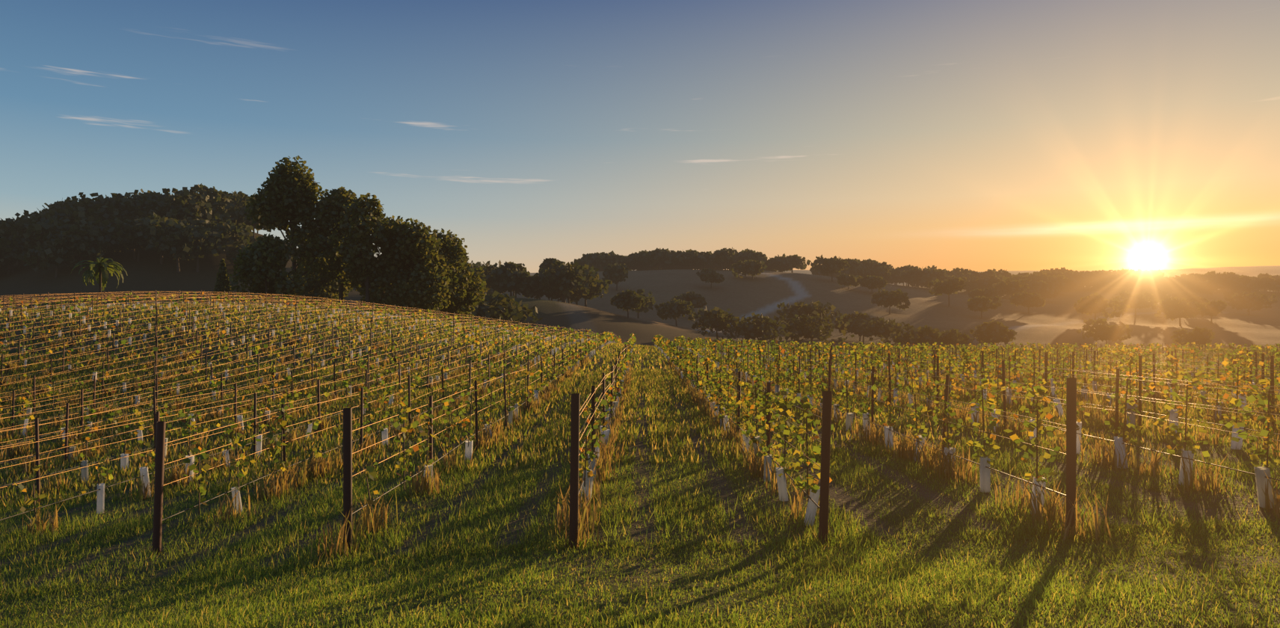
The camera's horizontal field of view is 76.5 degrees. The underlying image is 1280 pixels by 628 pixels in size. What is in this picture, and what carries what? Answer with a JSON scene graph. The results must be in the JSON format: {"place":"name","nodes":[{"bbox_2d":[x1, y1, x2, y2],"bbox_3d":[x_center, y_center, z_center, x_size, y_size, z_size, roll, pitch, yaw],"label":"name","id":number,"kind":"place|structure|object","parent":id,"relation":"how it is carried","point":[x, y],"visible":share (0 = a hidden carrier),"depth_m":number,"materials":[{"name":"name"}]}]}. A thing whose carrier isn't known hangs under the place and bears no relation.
{"place":"outdoors","nodes":[
{"label":"outdoors","id":0,"kind":"place"},
{"bbox_2d":[0,232,1279,627],"bbox_3d":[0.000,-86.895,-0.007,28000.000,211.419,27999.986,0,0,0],"label":"terrain","id":1,"kind":"structure","parent":0,"point":[1059,319],"depth_m":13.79,"materials":[{"name":"green plant"}]},
{"bbox_2d":[70,257,127,305],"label":"palm","id":2,"kind":"object","parent":1,"relation":"on","point":[91,272],"depth_m":149.43,"materials":[{"name":"green plant"}]},
{"bbox_2d":[210,258,233,303],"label":"conifer","id":3,"kind":"object","parent":1,"relation":"on","point":[222,283],"visible":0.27,"depth_m":149.40,"materials":[{"name":"green plant"}]},
{"bbox_2d":[228,155,488,324],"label":"tree cluster","id":4,"kind":"object","parent":1,"relation":"on","point":[440,266],"depth_m":134.47,"materials":[{"name":"green plant"}]},
{"bbox_2d":[0,302,1279,376],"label":"grass","id":5,"kind":"structure","parent":1,"relation":"on","point":[643,348],"depth_m":63.59,"materials":[{"name":"green plant"}]},
{"bbox_2d":[0,352,1279,509],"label":"grass","id":6,"kind":"structure","parent":1,"relation":"on","point":[655,384],"depth_m":25.08,"materials":[{"name":"green plant"}]},
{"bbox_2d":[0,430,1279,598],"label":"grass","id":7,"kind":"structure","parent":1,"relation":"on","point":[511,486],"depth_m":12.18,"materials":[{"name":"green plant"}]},
{"bbox_2d":[0,321,1279,563],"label":"row weeds","id":8,"kind":"object","parent":1,"relation":"on","point":[905,447],"visible":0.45,"depth_m":18.55,"materials":[{"name":"green plant"}]},
{"bbox_2d":[0,290,1279,554],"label":"vineyard posts","id":9,"kind":"object","parent":1,"relation":"on","point":[825,442],"visible":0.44,"depth_m":18.17,"materials":[{"name":"brown wood"}]},
{"bbox_2d":[0,291,1279,521],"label":"trellis wires","id":10,"kind":"object","parent":9,"relation":"attached to","point":[1207,354],"visible":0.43,"depth_m":28.32,"materials":[{"name":"grey metal"}]},
{"bbox_2d":[0,291,1279,518],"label":"vine","id":11,"kind":"object","parent":9,"relation":"attached to","point":[1030,392],"depth_m":24.55,"materials":[{"name":"green plant"}]},
{"bbox_2d":[0,183,1279,350],"bbox_3d":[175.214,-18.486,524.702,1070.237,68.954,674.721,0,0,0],"label":"distant trees","id":12,"kind":"object","parent":1,"relation":"on","point":[193,225],"depth_m":319.05,"materials":[{"name":"green plant"}]},
{"bbox_2d":[0,301,1279,526],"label":"vine guard tubes","id":13,"kind":"object","parent":1,"relation":"on","point":[985,479],"visible":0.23,"depth_m":20.11},
{"bbox_2d":[0,0,1279,272],"label":"sky","id":14,"kind":"structure","parent":0,"point":[979,135],"materials":[{"name":"blue"}]}
]}

